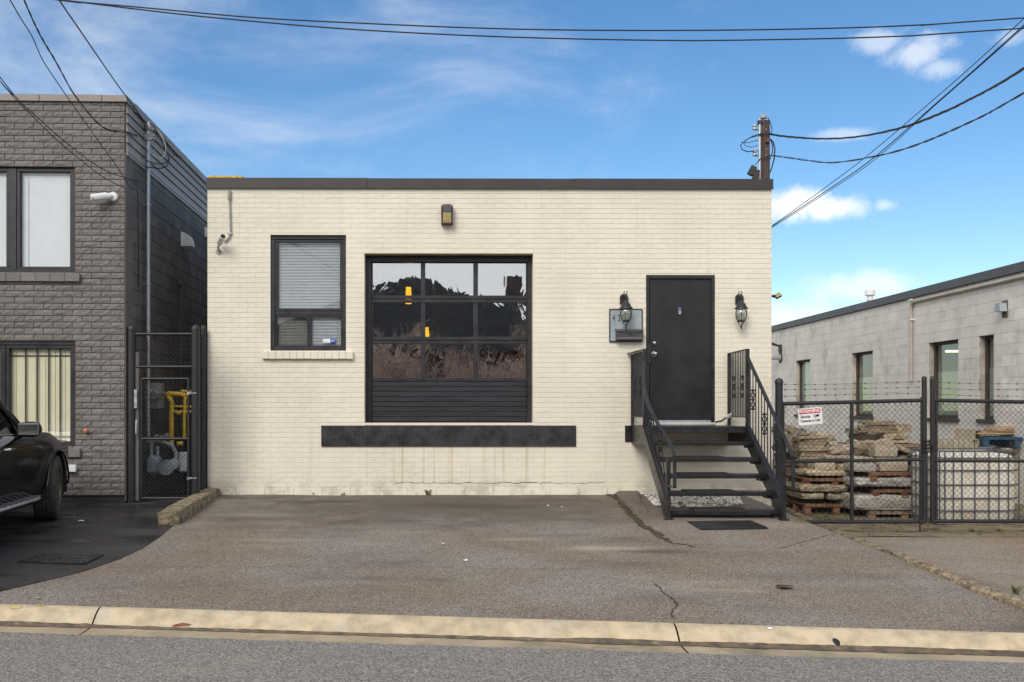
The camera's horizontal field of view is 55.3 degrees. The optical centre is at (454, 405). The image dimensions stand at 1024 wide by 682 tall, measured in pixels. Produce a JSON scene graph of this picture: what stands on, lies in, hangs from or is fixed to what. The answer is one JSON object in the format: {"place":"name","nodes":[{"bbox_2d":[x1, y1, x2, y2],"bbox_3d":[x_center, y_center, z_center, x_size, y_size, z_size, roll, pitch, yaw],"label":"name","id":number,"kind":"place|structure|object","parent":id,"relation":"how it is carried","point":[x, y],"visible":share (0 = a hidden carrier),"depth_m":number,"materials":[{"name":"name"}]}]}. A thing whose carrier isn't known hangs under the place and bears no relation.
{"place":"outdoors","nodes":[
{"label":"outdoors","id":0,"kind":"place"},
{"bbox_2d":[0,475,206,590],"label":"neighbour driveway","id":1,"kind":"structure","parent":0,"point":[111,532],"depth_m":10.21,"materials":[{"name":"asphalt"}]},
{"bbox_2d":[0,400,69,519],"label":"parked car","id":2,"kind":"object","parent":1,"relation":"on","point":[34,468],"visible":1,"depth_m":10.20,"materials":[{"name":"black paint"}]},
{"bbox_2d":[17,554,103,563],"bbox_3d":[-3.578,1.389,8.859,0.635,0.030,0.450,0,0,-1],"label":"drain grate","id":3,"kind":"object","parent":1,"relation":"on","point":[64,558],"visible":1,"depth_m":8.81,"materials":[{"name":"metal"}]},
{"bbox_2d":[0,94,206,502],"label":"grey building","id":4,"kind":"structure","parent":1,"relation":"on","point":[87,307],"depth_m":12.80,"materials":[{"name":"brick"}]},
{"bbox_2d":[0,173,69,266],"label":"window blind","id":5,"kind":"object","parent":4,"relation":"attached to","point":[54,253],"depth_m":12.89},
{"bbox_2d":[11,349,69,439],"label":"window bars","id":6,"kind":"object","parent":4,"relation":"attached to","point":[48,355],"depth_m":12.88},
{"bbox_2d":[0,166,80,281],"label":"window","id":7,"kind":"structure","parent":4,"relation":"in","point":[14,188],"depth_m":12.81,"materials":[{"name":"grey paint"}]},
{"bbox_2d":[0,341,80,456],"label":"window","id":8,"kind":"structure","parent":4,"relation":"in","point":[6,347],"depth_m":12.82,"materials":[{"name":"grey paint"}]},
{"bbox_2d":[12,349,69,440],"bbox_3d":[-5.921,-0.159,12.889,1.786,1.334,0.003,0,0,-2],"label":"vertical blind","id":9,"kind":"object","parent":4,"relation":"attached to","point":[42,389],"visible":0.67,"depth_m":12.90,"materials":[{"name":"fabric"}]},
{"bbox_2d":[0,81,125,188],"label":"phone cable","id":10,"kind":"object","parent":4,"relation":"attached to","point":[53,136],"visible":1,"depth_m":11.27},
{"bbox_2d":[0,77,138,181],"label":"phone cable","id":11,"kind":"object","parent":4,"relation":"attached to","point":[57,135],"visible":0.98,"depth_m":11.71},
{"bbox_2d":[10,0,131,189],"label":"phone cable","id":12,"kind":"object","parent":4,"relation":"attached to","point":[62,89],"visible":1,"depth_m":10.38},
{"bbox_2d":[23,0,137,135],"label":"service cable","id":13,"kind":"object","parent":4,"relation":"attached to","point":[53,57],"visible":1,"depth_m":11.04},
{"bbox_2d":[59,0,144,121],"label":"service cable","id":14,"kind":"object","parent":4,"relation":"attached to","point":[97,55],"visible":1,"depth_m":10.77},
{"bbox_2d":[90,192,117,201],"bbox_3d":[-4.564,-2.728,12.706,0.356,0.148,0.119,0,0,-37],"label":"security camera","id":15,"kind":"object","parent":4,"relation":"attached to","point":[112,196],"visible":1,"depth_m":12.67,"materials":[{"name":"white plastic"}]},
{"bbox_2d":[132,188,138,288],"bbox_3d":[-4.284,-2.029,13.192,0.076,1.667,0.821,0,0,-12],"label":"wall cable","id":16,"kind":"object","parent":4,"relation":"attached to","point":[138,237],"depth_m":13.12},
{"bbox_2d":[143,121,155,441],"bbox_3d":[-4.251,-1.733,13.612,0.190,4.472,0.120,0,0,-1],"label":"service mast","id":17,"kind":"object","parent":4,"relation":"attached to","point":[148,137],"visible":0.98,"depth_m":13.59,"materials":[{"name":"metal"}]},
{"bbox_2d":[144,383,163,408],"bbox_3d":[-4.299,-0.052,13.815,0.290,0.531,0.305,0,0,-1],"label":"electric meter","id":18,"kind":"object","parent":4,"relation":"attached to","point":[157,395],"visible":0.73,"depth_m":13.79,"materials":[{"name":"grey plastic"}]},
{"bbox_2d":[147,433,186,474],"bbox_3d":[-4.017,0.679,13.681,0.559,0.597,0.260,0,0,-1],"label":"gas meter","id":19,"kind":"object","parent":4,"relation":"attached to","point":[166,463],"visible":0.76,"depth_m":13.61,"materials":[{"name":"grey paint"}]},
{"bbox_2d":[162,390,190,445],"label":"gas pipes","id":20,"kind":"object","parent":19,"relation":"attached to","point":[168,394],"visible":0.74,"depth_m":13.72,"materials":[{"name":"metal"}]},
{"bbox_2d":[178,278,182,427],"bbox_3d":[-4.375,-0.841,15.566,0.064,2.388,0.121,0,0,-1],"label":"conduit","id":21,"kind":"object","parent":4,"relation":"attached to","point":[180,282],"visible":0.91,"depth_m":15.55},
{"bbox_2d":[181,231,194,248],"bbox_3d":[-4.335,-2.693,15.854,0.172,0.240,0.260,0,0,-1],"label":"vent hood","id":22,"kind":"object","parent":4,"relation":"attached to","point":[187,240],"visible":1,"depth_m":15.76,"materials":[{"name":"white plastic"}]},
{"bbox_2d":[127,325,205,502],"bbox_3d":[-3.684,0.125,13.009,1.149,2.506,0.687,0,0,-44],"label":"utility fence","id":23,"kind":"object","parent":1,"relation":"on","point":[197,334],"visible":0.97,"depth_m":12.84,"materials":[{"name":"black metal"}]},
{"bbox_2d":[134,377,196,499],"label":"utility gate","id":24,"kind":"structure","parent":23,"relation":"attached to","point":[153,438],"depth_m":12.86,"materials":[{"name":"black metal"}]},
{"bbox_2d":[157,488,220,524],"bbox_3d":[-3.293,1.269,12.239,0.249,0.252,2.762,0,0,-4],"label":"concrete kerb stub","id":25,"kind":"object","parent":1,"relation":"on","point":[180,511],"visible":0.91,"depth_m":11.51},
{"bbox_2d":[0,494,1023,632],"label":"driveway","id":26,"kind":"structure","parent":0,"point":[608,557],"depth_m":8.61,"materials":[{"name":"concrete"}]},
{"bbox_2d":[615,491,647,513],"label":"asphalt slab","id":27,"kind":"structure","parent":26,"relation":"on","point":[632,501],"depth_m":12.74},
{"bbox_2d":[643,493,743,507],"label":"pebbles","id":28,"kind":"object","parent":26,"relation":"on","point":[700,501],"visible":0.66,"depth_m":12.94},
{"bbox_2d":[625,349,794,520],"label":"entry stairs","id":29,"kind":"structure","parent":26,"relation":"on","point":[775,490],"depth_m":12.33,"materials":[{"name":"metal"}]},
{"bbox_2d":[687,520,767,529],"bbox_3d":[3.091,1.355,11.094,0.809,0.036,0.549,0,0,-7],"label":"door mat","id":30,"kind":"object","parent":26,"relation":"on","point":[725,525],"depth_m":11.04,"materials":[{"name":"black rubber"}]},
{"bbox_2d":[775,378,782,483],"bbox_3d":[4.318,0.743,12.974,0.110,2.221,0.107,0,0,-1],"label":"gate post","id":31,"kind":"object","parent":26,"relation":"on","point":[779,398],"visible":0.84,"depth_m":12.93,"materials":[{"name":"black metal"}]},
{"bbox_2d":[783,376,933,531],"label":"yard gate","id":32,"kind":"structure","parent":31,"relation":"attached to","point":[922,497],"depth_m":12.97,"materials":[{"name":"black metal"}]},
{"bbox_2d":[798,407,822,425],"bbox_3d":[4.719,0.139,12.934,0.333,0.246,0.010,0,0,-1],"label":"warning sign","id":33,"kind":"object","parent":32,"relation":"attached to","point":[808,416],"visible":1,"depth_m":12.93,"materials":[{"name":"plastic"}]},
{"bbox_2d":[0,632,1023,681],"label":"road","id":34,"kind":"structure","parent":0,"point":[36,657],"depth_m":6.02,"materials":[{"name":"asphalt"}]},
{"bbox_2d":[0,604,1023,662],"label":"kerb","id":35,"kind":"structure","parent":34,"relation":"on","point":[798,641],"depth_m":6.72,"materials":[{"name":"concrete"}]},
{"bbox_2d":[0,0,1023,325],"label":"sky","id":36,"kind":"structure","parent":0,"point":[246,99],"materials":[{"name":"blue"}]},
{"bbox_2d":[57,0,1023,30],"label":"street cable","id":37,"kind":"object","parent":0,"point":[546,29],"visible":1,"depth_m":11.32,"materials":[{"name":"rubber"}]},
{"bbox_2d":[66,0,1023,40],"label":"street cable","id":38,"kind":"object","parent":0,"point":[548,37],"visible":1,"depth_m":11.32,"materials":[{"name":"rubber"}]},
{"bbox_2d":[771,460,1023,537],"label":"yard ground","id":39,"kind":"structure","parent":0,"point":[958,531],"depth_m":13.45,"materials":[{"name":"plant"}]},
{"bbox_2d":[206,178,773,505],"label":"brick building","id":40,"kind":"structure","parent":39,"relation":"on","point":[519,383],"depth_m":13.74,"materials":[{"name":"beige brick"}]},
{"bbox_2d":[216,234,225,253],"bbox_3d":[-3.257,-2.249,13.563,0.090,0.245,0.305,0,0,-26],"label":"security camera","id":41,"kind":"object","parent":40,"relation":"attached to","point":[221,239],"visible":1,"depth_m":13.51,"materials":[{"name":"white plastic"}]},
{"bbox_2d":[224,190,231,241],"bbox_3d":[-3.179,-2.653,13.669,0.119,0.729,0.049,0,0,-1],"label":"conduit","id":42,"kind":"object","parent":40,"relation":"attached to","point":[229,199],"visible":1,"depth_m":13.66,"materials":[{"name":"grey plastic"}]},
{"bbox_2d":[278,317,306,344],"bbox_3d":[-2.291,-1.059,13.831,0.433,0.418,0.033,0,0,-1],"label":"venetian blind","id":43,"kind":"object","parent":40,"relation":"attached to","point":[288,318],"visible":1,"depth_m":13.83,"materials":[{"name":"grey plastic"}]},
{"bbox_2d":[262,234,352,358],"bbox_3d":[-2.060,-1.532,13.752,1.275,1.757,0.215,0,0,-1],"label":"window","id":44,"kind":"structure","parent":40,"relation":"in","point":[309,351],"depth_m":13.75,"materials":[{"name":"black paint"}]},
{"bbox_2d":[279,243,339,307],"bbox_3d":[-2.047,-1.841,13.827,0.870,0.966,0.033,0,0,-1],"label":"venetian blind","id":45,"kind":"object","parent":40,"relation":"attached to","point":[337,244],"visible":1,"depth_m":13.83,"materials":[{"name":"plastic"}]},
{"bbox_2d":[311,317,340,343],"bbox_3d":[-1.821,-1.059,13.829,0.427,0.418,0.033,0,0,-1],"label":"venetian blind","id":46,"kind":"object","parent":40,"relation":"attached to","point":[326,318],"visible":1,"depth_m":13.83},
{"bbox_2d":[425,263,428,336],"bbox_3d":[-0.516,-1.991,18.126,0.090,1.491,0.090,0,0,-1],"label":"pendant lamp","id":47,"kind":"object","parent":40,"relation":"hanging from","point":[426,331],"visible":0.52,"depth_m":18.12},
{"bbox_2d":[430,279,454,336],"bbox_3d":[-0.248,-2.030,20.183,0.512,1.200,0.050,0,0,-1],"label":"wall mirror","id":48,"kind":"object","parent":40,"relation":"attached to","point":[442,319],"depth_m":20.16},
{"bbox_2d":[441,204,452,224],"bbox_3d":[-0.105,-2.679,13.650,0.162,0.279,0.142,0,0,-1],"label":"wall light","id":49,"kind":"object","parent":40,"relation":"attached to","point":[446,214],"visible":1,"depth_m":13.60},
{"bbox_2d":[364,253,532,423],"bbox_3d":[-0.081,-0.939,13.877,2.377,2.409,0.306,0,0,-1],"label":"overhead door","id":50,"kind":"structure","parent":40,"relation":"in","point":[475,399],"depth_m":13.93,"materials":[{"name":"black metal"}]},
{"bbox_2d":[609,309,642,341],"bbox_3d":[2.414,-1.132,13.735,0.470,0.465,0.024,0,0,-1],"label":"address board","id":51,"kind":"object","parent":40,"relation":"attached to","point":[616,322],"visible":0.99,"depth_m":13.73,"materials":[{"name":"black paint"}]},
{"bbox_2d":[619,291,632,328],"bbox_3d":[2.389,-1.334,13.618,0.192,0.546,0.256,0,0,-1],"label":"wall lantern","id":52,"kind":"object","parent":40,"relation":"attached to","point":[625,305],"depth_m":13.57,"materials":[{"name":"black paint"}]},
{"bbox_2d":[615,329,643,339],"bbox_3d":[2.452,-1.000,13.671,0.389,0.162,0.101,0,0,-1],"label":"mailbox","id":53,"kind":"object","parent":40,"relation":"attached to","point":[628,334],"visible":1,"depth_m":13.63,"materials":[{"name":"metal"}]},
{"bbox_2d":[646,275,715,424],"bbox_3d":[3.190,-0.783,13.821,0.976,2.120,0.203,0,0,-1],"label":"door","id":54,"kind":"structure","parent":40,"relation":"in","point":[680,309],"depth_m":13.80,"materials":[{"name":"black paint"}]},
{"bbox_2d":[734,291,747,329],"bbox_3d":[4.000,-1.334,13.634,0.192,0.546,0.256,0,0,-1],"label":"wall lantern","id":55,"kind":"object","parent":40,"relation":"attached to","point":[739,302],"depth_m":13.59,"materials":[{"name":"black paint"}]},
{"bbox_2d":[740,114,775,178],"bbox_3d":[4.583,-3.875,14.758,0.492,1.178,0.263,0,0,-25],"label":"roof post","id":56,"kind":"object","parent":40,"relation":"on","point":[763,171],"visible":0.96,"depth_m":14.78,"materials":[{"name":"wood"}]},
{"bbox_2d":[769,67,1023,139],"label":"service cable","id":57,"kind":"object","parent":56,"relation":"attached to","point":[975,96],"visible":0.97,"depth_m":12.12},
{"bbox_2d":[770,92,1023,162],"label":"service cable","id":58,"kind":"object","parent":56,"relation":"attached to","point":[971,121],"visible":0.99,"depth_m":12.10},
{"bbox_2d":[772,25,1023,226],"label":"drop cable","id":59,"kind":"object","parent":40,"relation":"attached to","point":[910,125],"visible":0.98,"depth_m":11.96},
{"bbox_2d":[772,18,1023,225],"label":"drop cable","id":60,"kind":"object","parent":40,"relation":"attached to","point":[909,120],"visible":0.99,"depth_m":11.89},
{"bbox_2d":[772,27,1023,227],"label":"drop cable","id":61,"kind":"object","parent":40,"relation":"attached to","point":[910,127],"visible":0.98,"depth_m":11.97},
{"bbox_2d":[790,451,849,498],"bbox_3d":[6.144,1.211,16.343,0.979,0.956,0.658,0,0,-1],"label":"paver bundle","id":62,"kind":"object","parent":39,"relation":"on","point":[847,453],"visible":0.03,"depth_m":16.08,"materials":[{"name":"brown stone"}]},
{"bbox_3d":[5.683,0.830,16.740,0.263,0.245,0.592,0,0,-1],"label":"rubble","id":63,"kind":"object","parent":62,"relation":"on","visible":0},
{"bbox_2d":[771,432,795,451],"bbox_3d":[5.552,0.594,16.338,0.340,0.342,0.545,0,0,-1],"label":"rubble","id":64,"kind":"object","parent":63,"relation":"on","point":[790,436],"visible":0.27,"depth_m":16.11,"materials":[{"name":"stone"}]},
{"bbox_2d":[786,498,866,513],"bbox_3d":[5.909,1.601,15.589,1.017,0.155,1.019,0,0,-1],"label":"pallet","id":65,"kind":"object","parent":39,"relation":"on","point":[805,504],"visible":0.53,"depth_m":15.39,"materials":[{"name":"orange wood"}]},
{"bbox_2d":[786,489,823,498],"bbox_3d":[5.564,1.396,15.492,0.381,0.092,0.812,0,0,-1],"label":"stone slab","id":66,"kind":"object","parent":65,"relation":"on","point":[791,492],"depth_m":15.19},
{"bbox_2d":[786,481,848,490],"bbox_3d":[5.723,1.268,15.487,0.800,0.117,0.818,0,0,-1],"label":"stone slab","id":67,"kind":"object","parent":66,"relation":"on","point":[825,485],"depth_m":15.11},
{"bbox_2d":[786,474,866,487],"bbox_3d":[5.907,1.202,15.589,1.013,0.155,1.035,0,0,-1],"label":"pallet","id":68,"kind":"object","parent":67,"relation":"on","point":[816,479],"visible":0.42,"depth_m":15.13,"materials":[{"name":"orange wood"}]},
{"bbox_2d":[815,491,842,498],"bbox_3d":[5.946,1.401,15.489,0.344,0.097,0.816,0,0,-1],"label":"stone slab","id":69,"kind":"object","parent":65,"relation":"on","point":[827,496],"depth_m":15.12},
{"bbox_2d":[845,510,913,517],"bbox_3d":[6.797,1.669,15.198,1.100,0.154,1.002,0,0,-1],"label":"pallet","id":70,"kind":"object","parent":39,"relation":"on","point":[873,514],"visible":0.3,"depth_m":14.71,"materials":[{"name":"brown wood"}]},
{"bbox_2d":[830,489,912,509],"bbox_3d":[6.561,1.449,15.197,1.114,0.254,1.030,0,0,-1],"label":"wrapped bundle","id":71,"kind":"object","parent":70,"relation":"on","point":[864,496],"visible":0.45,"depth_m":14.71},
{"bbox_2d":[848,486,910,497],"bbox_3d":[6.797,1.330,15.198,0.980,0.131,1.002,0,0,-1],"label":"pallet","id":72,"kind":"object","parent":71,"relation":"on","point":[899,491],"visible":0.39,"depth_m":14.76,"materials":[{"name":"orange wood"}]},
{"bbox_2d":[832,474,910,485],"bbox_3d":[6.510,1.144,15.196,1.002,0.143,1.032,0,0,-1],"label":"wrapped bundle","id":73,"kind":"object","parent":72,"relation":"on","point":[879,481],"visible":0.59,"depth_m":14.71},
{"bbox_2d":[795,468,849,474],"bbox_3d":[5.822,1.040,15.490,0.720,0.087,0.717,0,0,-1],"label":"stone slab","id":74,"kind":"object","parent":73,"relation":"on","point":[812,471],"depth_m":15.16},
{"bbox_2d":[807,463,834,469],"bbox_3d":[5.777,0.938,15.365,0.321,0.126,0.356,0,0,-1],"label":"concrete block","id":75,"kind":"object","parent":74,"relation":"on","point":[823,467],"depth_m":15.20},
{"bbox_2d":[854,469,910,480],"bbox_3d":[6.758,1.067,15.197,1.053,0.126,1.037,0,0,-1],"label":"pallet","id":76,"kind":"object","parent":73,"relation":"on","point":[888,473],"visible":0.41,"depth_m":14.72,"materials":[{"name":"orange wood"}]},
{"bbox_2d":[843,462,876,470],"bbox_3d":[6.229,0.933,15.020,0.379,0.129,0.464,0,0,-1],"label":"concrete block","id":77,"kind":"object","parent":76,"relation":"on","point":[863,467],"visible":0.7,"depth_m":14.81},
{"bbox_2d":[846,455,874,458],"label":"stone slab","id":78,"kind":"object","parent":77,"relation":"on","point":[860,457],"depth_m":15.01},
{"bbox_2d":[821,455,848,458],"bbox_3d":[5.999,0.801,15.341,0.415,0.050,0.203,0,0,-1],"label":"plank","id":79,"kind":"object","parent":78,"relation":"on","point":[833,456],"visible":0.85,"depth_m":15.25,"materials":[{"name":"wood"}]},
{"bbox_2d":[872,457,907,470],"bbox_3d":[6.692,0.894,14.998,0.456,0.198,0.306,0,0,-1],"label":"concrete block","id":80,"kind":"object","parent":76,"relation":"on","point":[902,467],"depth_m":14.85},
{"bbox_2d":[868,445,897,456],"bbox_3d":[6.628,0.694,15.088,0.360,0.169,0.284,0,0,-1],"label":"concrete block","id":81,"kind":"object","parent":80,"relation":"on","point":[883,449],"depth_m":14.95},
{"bbox_2d":[771,261,1023,504],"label":"block building","id":82,"kind":"structure","parent":39,"relation":"on","point":[867,342],"depth_m":20.85,"materials":[{"name":"concrete"}]},
{"bbox_2d":[794,360,809,416],"bbox_3d":[9.929,-0.491,27.611,0.220,1.608,1.251,0,0,0],"label":"window","id":83,"kind":"structure","parent":82,"relation":"in","point":[804,369],"depth_m":27.93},
{"bbox_2d":[849,351,873,418],"bbox_3d":[9.900,-0.491,23.530,0.220,1.608,1.332,0,0,0],"label":"window","id":84,"kind":"structure","parent":82,"relation":"in","point":[868,391],"depth_m":23.78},
{"bbox_2d":[865,289,874,300],"bbox_3d":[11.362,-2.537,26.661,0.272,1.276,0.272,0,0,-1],"label":"roof vent","id":85,"kind":"object","parent":82,"relation":"on","point":[869,293],"visible":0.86,"depth_m":26.58,"materials":[{"name":"grey plastic"}]},
{"bbox_2d":[927,340,959,421],"bbox_3d":[9.872,-0.491,19.572,0.220,1.608,1.297,0,0,0],"label":"window","id":86,"kind":"structure","parent":82,"relation":"in","point":[952,376],"depth_m":19.75,"materials":[{"name":"glass"}]},
{"bbox_2d":[908,274,1023,380],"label":"wall conduit","id":87,"kind":"object","parent":82,"relation":"attached to","point":[911,319],"depth_m":19.86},
{"bbox_2d":[976,335,994,422],"bbox_3d":[9.861,-0.491,17.958,0.229,1.608,0.598,0,0,-1],"label":"window","id":88,"kind":"structure","parent":82,"relation":"in","point":[989,373],"depth_m":18.14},
{"bbox_2d":[993,300,1007,317],"bbox_3d":[9.714,-1.722,17.330,0.159,0.300,0.222,0,0,-1],"label":"wall light","id":89,"kind":"object","parent":82,"relation":"attached to","point":[1002,307],"visible":1,"depth_m":17.26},
{"bbox_2d":[786,507,1023,610],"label":"concrete edging","id":90,"kind":"object","parent":39,"relation":"on","point":[988,592],"visible":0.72,"depth_m":8.53,"materials":[{"name":"concrete"}]},
{"bbox_2d":[908,448,1021,524],"bbox_3d":[7.620,1.178,14.404,1.497,1.070,1.037,0,0,-1],"label":"water tote","id":91,"kind":"object","parent":39,"relation":"on","point":[984,490],"visible":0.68,"depth_m":13.93,"materials":[{"name":"plastic"}]},
{"bbox_2d":[930,376,1023,522],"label":"yard gate","id":92,"kind":"structure","parent":39,"relation":"on","point":[934,453],"depth_m":12.99,"materials":[{"name":"black metal"}]},
{"bbox_3d":[7.250,1.163,16.903,1.129,0.824,1.060,0,0,-1],"label":"paver bundle","id":93,"kind":"object","parent":39,"relation":"on","visible":0},
{"bbox_2d":[837,442,929,449],"bbox_3d":[7.421,0.729,16.904,1.250,0.155,1.002,0,0,2],"label":"pallet","id":94,"kind":"object","parent":93,"relation":"on","point":[917,444],"visible":0.09,"depth_m":16.86,"materials":[{"name":"brown wood"}]},
{"bbox_2d":[844,439,871,443],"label":"stone slab","id":95,"kind":"object","parent":94,"relation":"on","point":[847,442],"depth_m":16.68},
{"bbox_2d":[848,433,878,439],"bbox_3d":[7.095,0.518,16.851,0.395,0.116,0.518,0,0,-1],"label":"stone slab","id":96,"kind":"object","parent":95,"relation":"on","point":[869,436],"depth_m":16.61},
{"bbox_3d":[9.358,1.259,17.474,2.121,0.922,0.939,0,0,-1],"label":"paver bundle","id":97,"kind":"object","parent":39,"relation":"on","visible":0},
{"bbox_2d":[968,439,973,450],"bbox_3d":[9.039,0.701,17.198,0.085,0.231,0.335,0,0,-1],"label":"paver","id":98,"kind":"object","parent":97,"relation":"on","point":[970,445],"visible":0.32,"depth_m":17.04,"materials":[{"name":"concrete"}]},
{"bbox_2d":[955,429,981,440],"bbox_3d":[9.066,0.508,17.203,0.200,0.195,0.380,0,0,-26],"label":"cinder block","id":99,"kind":"object","parent":98,"relation":"on","point":[973,435],"depth_m":17.11,"materials":[{"name":"concrete"}]},
{"bbox_2d":[993,447,1017,450],"bbox_3d":[9.696,0.771,17.076,0.390,0.080,0.305,0,0,-1],"label":"concrete block","id":100,"kind":"object","parent":97,"relation":"on","point":[1005,448],"depth_m":16.94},
{"bbox_2d":[977,436,1022,446],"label":"pallet","id":101,"kind":"object","parent":100,"relation":"on","point":[999,439],"visible":0.59,"depth_m":16.83,"materials":[{"name":"blue wood"}]},
{"bbox_2d":[976,432,1014,434],"bbox_3d":[9.744,0.489,17.277,1.319,0.046,0.503,0,0,-1],"label":"board","id":102,"kind":"object","parent":101,"relation":"on","point":[995,433],"visible":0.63,"depth_m":17.03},
{"bbox_2d":[986,426,1014,431],"bbox_3d":[9.961,0.411,17.281,0.879,0.098,0.505,0,0,-1],"label":"board","id":103,"kind":"object","parent":102,"relation":"on","point":[1002,427],"visible":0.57,"depth_m":17.05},
{"bbox_2d":[859,536,1023,590],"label":"lane","id":104,"kind":"structure","parent":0,"point":[999,560],"depth_m":11.14,"materials":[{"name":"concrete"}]},
{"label":"stone slab","id":105,"kind":"object","parent":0,"visible":0},
{"bbox_2d":[796,431,827,435],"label":"stone slab","id":106,"kind":"object","parent":105,"relation":"on","point":[810,433],"depth_m":15.56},
{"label":"board","id":107,"kind":"object","parent":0,"visible":0},
{"bbox_2d":[854,450,918,452],"bbox_3d":[6.832,0.722,15.458,1.027,0.045,0.155,0,0,-1],"label":"board","id":108,"kind":"object","parent":107,"relation":"on","point":[861,451],"visible":0.18,"depth_m":15.38,"materials":[{"name":"brown wood"}]},
{"bbox_2d":[855,447,867,449],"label":"board","id":109,"kind":"object","parent":108,"relation":"on","point":[859,448],"visible":0.32,"depth_m":15.36,"materials":[{"name":"brown wood"}]},
{"bbox_2d":[867,438,893,445],"bbox_3d":[6.730,0.589,15.424,0.308,0.144,0.364,0,0,-1],"label":"stone slab","id":110,"kind":"object","parent":109,"relation":"on","point":[882,442],"depth_m":15.26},
{"bbox_2d":[878,432,909,438],"bbox_3d":[7.450,0.502,16.651,0.477,0.119,0.512,0,0,-1],"label":"stone slab","id":111,"kind":"object","parent":110,"relation":"on","point":[898,435],"depth_m":16.42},
{"bbox_2d":[889,424,911,432],"bbox_3d":[7.614,0.382,16.763,0.288,0.147,0.515,0,0,-1],"label":"stone slab","id":112,"kind":"object","parent":111,"relation":"on","point":[902,428],"depth_m":16.51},
{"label":"board","id":113,"kind":"object","parent":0,"visible":0},
{"bbox_2d":[798,457,825,458],"bbox_3d":[5.750,0.831,15.540,0.523,0.044,0.092,0,0,-1],"label":"board","id":114,"kind":"object","parent":113,"relation":"on","point":[810,458],"visible":0.48,"depth_m":15.49,"materials":[{"name":"beige wood"}]},
{"bbox_2d":[799,453,832,456],"bbox_3d":[5.762,0.787,15.561,0.504,0.049,0.112,0,0,2],"label":"board","id":115,"kind":"object","parent":114,"relation":"on","point":[813,455],"visible":0.58,"depth_m":15.51,"materials":[{"name":"beige wood"}]},
{"bbox_2d":[804,451,840,453],"bbox_3d":[5.854,0.743,15.551,0.578,0.054,0.096,0,0,-1],"label":"board","id":116,"kind":"object","parent":115,"relation":"on","point":[816,452],"visible":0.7,"depth_m":15.51,"materials":[{"name":"brown wood"}]},
{"bbox_2d":[797,448,829,450],"bbox_3d":[5.719,0.700,15.524,0.491,0.046,0.101,0,0,2],"label":"board","id":117,"kind":"object","parent":116,"relation":"on","point":[813,449],"visible":0.82,"depth_m":15.48,"materials":[{"name":"beige wood"}]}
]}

